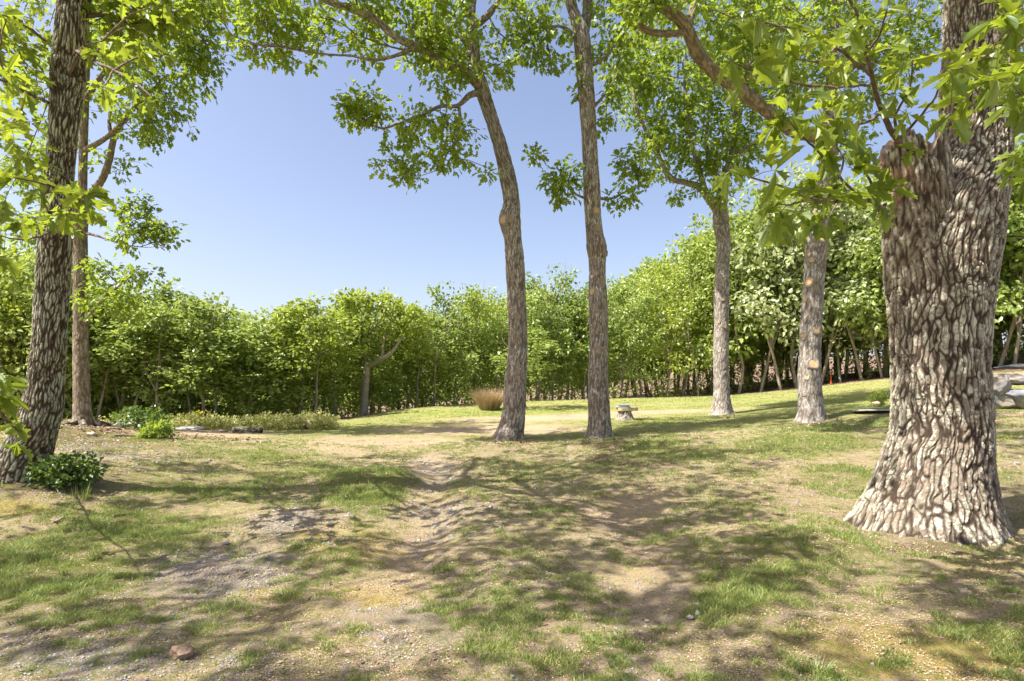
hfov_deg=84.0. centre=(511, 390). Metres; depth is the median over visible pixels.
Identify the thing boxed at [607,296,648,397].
woodland tree
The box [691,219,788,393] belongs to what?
woodland tree
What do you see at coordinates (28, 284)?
woodland tree
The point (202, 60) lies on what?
oak tree
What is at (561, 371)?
woodland tree
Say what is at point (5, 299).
woodland tree
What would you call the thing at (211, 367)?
woodland tree
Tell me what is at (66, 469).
shrub
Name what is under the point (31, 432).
oak tree
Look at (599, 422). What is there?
oak tree
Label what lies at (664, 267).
woodland tree
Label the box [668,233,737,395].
woodland tree
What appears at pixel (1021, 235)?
woodland tree
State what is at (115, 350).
woodland tree
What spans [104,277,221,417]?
woodland tree
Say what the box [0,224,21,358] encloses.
woodland tree
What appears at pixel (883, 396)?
shrub
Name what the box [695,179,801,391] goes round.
woodland tree
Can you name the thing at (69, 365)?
woodland tree
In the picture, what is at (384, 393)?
woodland
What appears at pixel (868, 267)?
woodland tree
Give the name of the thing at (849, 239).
woodland tree
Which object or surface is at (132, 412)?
shrub
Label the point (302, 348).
woodland tree
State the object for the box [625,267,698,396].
woodland tree
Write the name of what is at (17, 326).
woodland tree
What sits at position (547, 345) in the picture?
woodland tree
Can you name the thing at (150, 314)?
woodland tree
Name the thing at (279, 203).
sky
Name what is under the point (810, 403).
oak tree
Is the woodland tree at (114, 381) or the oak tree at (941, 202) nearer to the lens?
the oak tree at (941, 202)
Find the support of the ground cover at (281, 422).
on the ground at (836, 647)
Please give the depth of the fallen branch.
14.23 m
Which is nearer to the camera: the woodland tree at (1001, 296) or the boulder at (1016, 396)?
the boulder at (1016, 396)
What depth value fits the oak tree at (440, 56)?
15.03 m
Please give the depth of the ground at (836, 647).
5.41 m
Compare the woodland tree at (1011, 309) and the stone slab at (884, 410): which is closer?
the stone slab at (884, 410)
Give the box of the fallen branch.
[114,434,135,436]
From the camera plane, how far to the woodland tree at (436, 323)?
31.54 m
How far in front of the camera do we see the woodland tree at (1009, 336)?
32.78 m
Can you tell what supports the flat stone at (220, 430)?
on the ground at (836, 647)
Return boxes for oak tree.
[0,0,247,426]
[0,0,323,484]
[190,0,544,439]
[323,286,434,414]
[501,0,663,437]
[597,0,803,414]
[605,0,942,422]
[710,0,1023,548]
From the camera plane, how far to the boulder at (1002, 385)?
16.69 m
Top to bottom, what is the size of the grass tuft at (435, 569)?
0.123 m
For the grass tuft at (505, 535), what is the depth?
6.15 m
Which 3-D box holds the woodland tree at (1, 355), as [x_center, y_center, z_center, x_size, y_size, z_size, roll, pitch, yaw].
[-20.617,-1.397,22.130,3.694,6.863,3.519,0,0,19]
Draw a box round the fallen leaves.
[0,447,1023,680]
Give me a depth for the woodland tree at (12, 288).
22.46 m
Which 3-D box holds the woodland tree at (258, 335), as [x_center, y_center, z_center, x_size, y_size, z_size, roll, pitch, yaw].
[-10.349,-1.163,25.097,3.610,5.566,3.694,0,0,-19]
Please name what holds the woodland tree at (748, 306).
on the ground at (836, 647)
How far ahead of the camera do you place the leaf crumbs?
5.19 m
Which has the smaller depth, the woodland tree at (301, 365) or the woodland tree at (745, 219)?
the woodland tree at (301, 365)
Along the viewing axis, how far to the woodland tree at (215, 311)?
23.54 m
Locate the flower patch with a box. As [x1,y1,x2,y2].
[188,410,209,425]
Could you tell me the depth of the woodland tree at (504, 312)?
37.62 m
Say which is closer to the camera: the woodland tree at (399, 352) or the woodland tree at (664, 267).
the woodland tree at (399, 352)
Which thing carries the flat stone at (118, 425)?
on the ground at (836, 647)
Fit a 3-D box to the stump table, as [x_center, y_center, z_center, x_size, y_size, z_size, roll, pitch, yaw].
[4.135,0.853,20.755,0.884,0.539,0.797,0,0,0]
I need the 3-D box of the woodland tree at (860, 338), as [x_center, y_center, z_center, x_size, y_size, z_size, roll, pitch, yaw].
[21.343,-6.087,37.943,6.382,11.261,6.740,0,0,42]
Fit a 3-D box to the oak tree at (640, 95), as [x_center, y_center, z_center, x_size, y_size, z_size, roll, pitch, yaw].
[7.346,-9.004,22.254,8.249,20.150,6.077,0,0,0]
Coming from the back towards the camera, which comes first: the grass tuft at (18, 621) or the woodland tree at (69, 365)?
the woodland tree at (69, 365)
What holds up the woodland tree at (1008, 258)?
on the ground at (836, 647)
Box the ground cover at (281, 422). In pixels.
[63,409,339,430]
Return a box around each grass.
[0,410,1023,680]
[468,384,503,410]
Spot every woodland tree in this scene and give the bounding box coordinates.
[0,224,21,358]
[0,243,72,395]
[0,248,34,424]
[0,249,110,385]
[0,273,67,395]
[0,277,25,407]
[19,289,134,415]
[65,296,139,419]
[70,285,170,413]
[89,295,211,415]
[89,320,180,408]
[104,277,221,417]
[135,291,227,413]
[141,291,271,417]
[153,322,267,414]
[205,343,287,414]
[218,356,314,416]
[234,300,318,414]
[259,310,332,413]
[265,291,365,417]
[294,306,378,415]
[375,317,449,406]
[407,308,481,405]
[423,281,483,404]
[424,281,508,402]
[458,311,546,385]
[464,322,534,394]
[487,325,562,409]
[492,303,561,383]
[500,283,574,400]
[525,262,589,400]
[535,280,623,399]
[544,294,589,399]
[563,302,632,381]
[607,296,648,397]
[610,291,668,397]
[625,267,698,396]
[635,235,735,395]
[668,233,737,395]
[681,212,764,363]
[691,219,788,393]
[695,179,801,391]
[729,161,849,389]
[743,176,854,387]
[747,168,882,384]
[785,211,881,382]
[823,174,888,379]
[830,205,888,377]
[831,176,886,345]
[831,215,885,328]
[876,162,1021,315]
[994,146,1023,328]
[995,135,1023,363]
[995,148,1023,366]
[999,209,1023,328]
[1001,181,1023,315]
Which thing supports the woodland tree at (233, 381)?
on the ground at (836, 647)
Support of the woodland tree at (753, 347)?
on the ground at (836, 647)
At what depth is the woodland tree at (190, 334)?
22.91 m
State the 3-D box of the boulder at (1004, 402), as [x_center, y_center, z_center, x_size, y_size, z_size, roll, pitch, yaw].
[14.661,0.306,16.937,0.730,0.632,0.694,0,0,0]
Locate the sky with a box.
[0,0,1023,392]
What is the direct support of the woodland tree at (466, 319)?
on the ground at (836, 647)
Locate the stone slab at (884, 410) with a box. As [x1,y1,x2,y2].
[850,409,889,411]
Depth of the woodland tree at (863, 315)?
35.27 m
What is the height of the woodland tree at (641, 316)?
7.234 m
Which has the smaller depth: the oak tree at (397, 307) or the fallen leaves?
the fallen leaves
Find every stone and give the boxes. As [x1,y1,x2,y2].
[86,431,97,436]
[113,422,137,427]
[170,644,194,659]
[172,426,204,429]
[212,430,228,431]
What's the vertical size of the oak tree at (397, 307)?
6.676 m
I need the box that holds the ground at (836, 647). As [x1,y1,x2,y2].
[0,353,1023,680]
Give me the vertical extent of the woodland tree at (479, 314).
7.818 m
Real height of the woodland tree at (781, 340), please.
14.871 m
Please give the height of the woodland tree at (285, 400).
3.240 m
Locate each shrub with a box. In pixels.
[24,450,110,489]
[110,405,174,429]
[134,419,178,438]
[865,388,889,406]
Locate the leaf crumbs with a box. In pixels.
[0,411,1023,680]
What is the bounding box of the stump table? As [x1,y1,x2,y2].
[614,406,637,420]
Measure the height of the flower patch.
0.716 m
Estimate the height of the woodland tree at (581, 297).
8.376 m
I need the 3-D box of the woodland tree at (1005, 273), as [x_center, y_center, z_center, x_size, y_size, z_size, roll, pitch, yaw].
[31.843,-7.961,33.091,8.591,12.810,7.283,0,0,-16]
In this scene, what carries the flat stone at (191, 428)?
on the ground at (836, 647)
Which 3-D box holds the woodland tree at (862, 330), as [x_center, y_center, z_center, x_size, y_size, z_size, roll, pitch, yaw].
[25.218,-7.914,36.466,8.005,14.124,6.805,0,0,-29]
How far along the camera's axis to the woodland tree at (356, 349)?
26.67 m
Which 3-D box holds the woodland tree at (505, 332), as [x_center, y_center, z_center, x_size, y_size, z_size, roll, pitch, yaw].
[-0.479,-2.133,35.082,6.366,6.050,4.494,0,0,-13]
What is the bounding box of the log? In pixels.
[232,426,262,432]
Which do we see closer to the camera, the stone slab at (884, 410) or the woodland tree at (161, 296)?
the stone slab at (884, 410)
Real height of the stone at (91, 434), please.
0.143 m
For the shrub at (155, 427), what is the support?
on the ground at (836, 647)
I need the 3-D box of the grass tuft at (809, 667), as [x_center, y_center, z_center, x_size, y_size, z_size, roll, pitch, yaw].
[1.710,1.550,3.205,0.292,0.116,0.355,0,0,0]
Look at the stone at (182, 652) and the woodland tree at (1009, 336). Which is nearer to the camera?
the stone at (182, 652)
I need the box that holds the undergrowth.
[0,304,1023,428]
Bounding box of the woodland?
[0,133,1023,425]
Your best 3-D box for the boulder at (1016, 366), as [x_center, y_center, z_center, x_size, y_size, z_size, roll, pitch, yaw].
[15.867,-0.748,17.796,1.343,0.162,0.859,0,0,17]
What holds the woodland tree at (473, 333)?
on the ground at (836, 647)
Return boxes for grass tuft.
[0,610,45,627]
[63,481,91,501]
[429,561,456,573]
[495,531,515,539]
[788,649,837,679]
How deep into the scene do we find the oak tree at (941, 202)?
5.84 m
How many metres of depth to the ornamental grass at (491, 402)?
26.66 m
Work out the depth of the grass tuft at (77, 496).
7.77 m
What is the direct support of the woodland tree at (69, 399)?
on the ground at (836, 647)
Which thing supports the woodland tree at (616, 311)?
on the ground at (836, 647)
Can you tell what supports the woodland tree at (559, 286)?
on the ground at (836, 647)
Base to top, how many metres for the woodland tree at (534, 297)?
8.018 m
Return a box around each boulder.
[993,364,1023,368]
[993,374,1011,394]
[995,394,1016,408]
[996,373,1023,384]
[1004,389,1023,408]
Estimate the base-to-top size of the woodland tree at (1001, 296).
13.388 m
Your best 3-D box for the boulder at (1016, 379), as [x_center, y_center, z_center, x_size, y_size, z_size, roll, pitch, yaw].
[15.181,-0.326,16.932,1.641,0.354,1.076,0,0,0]

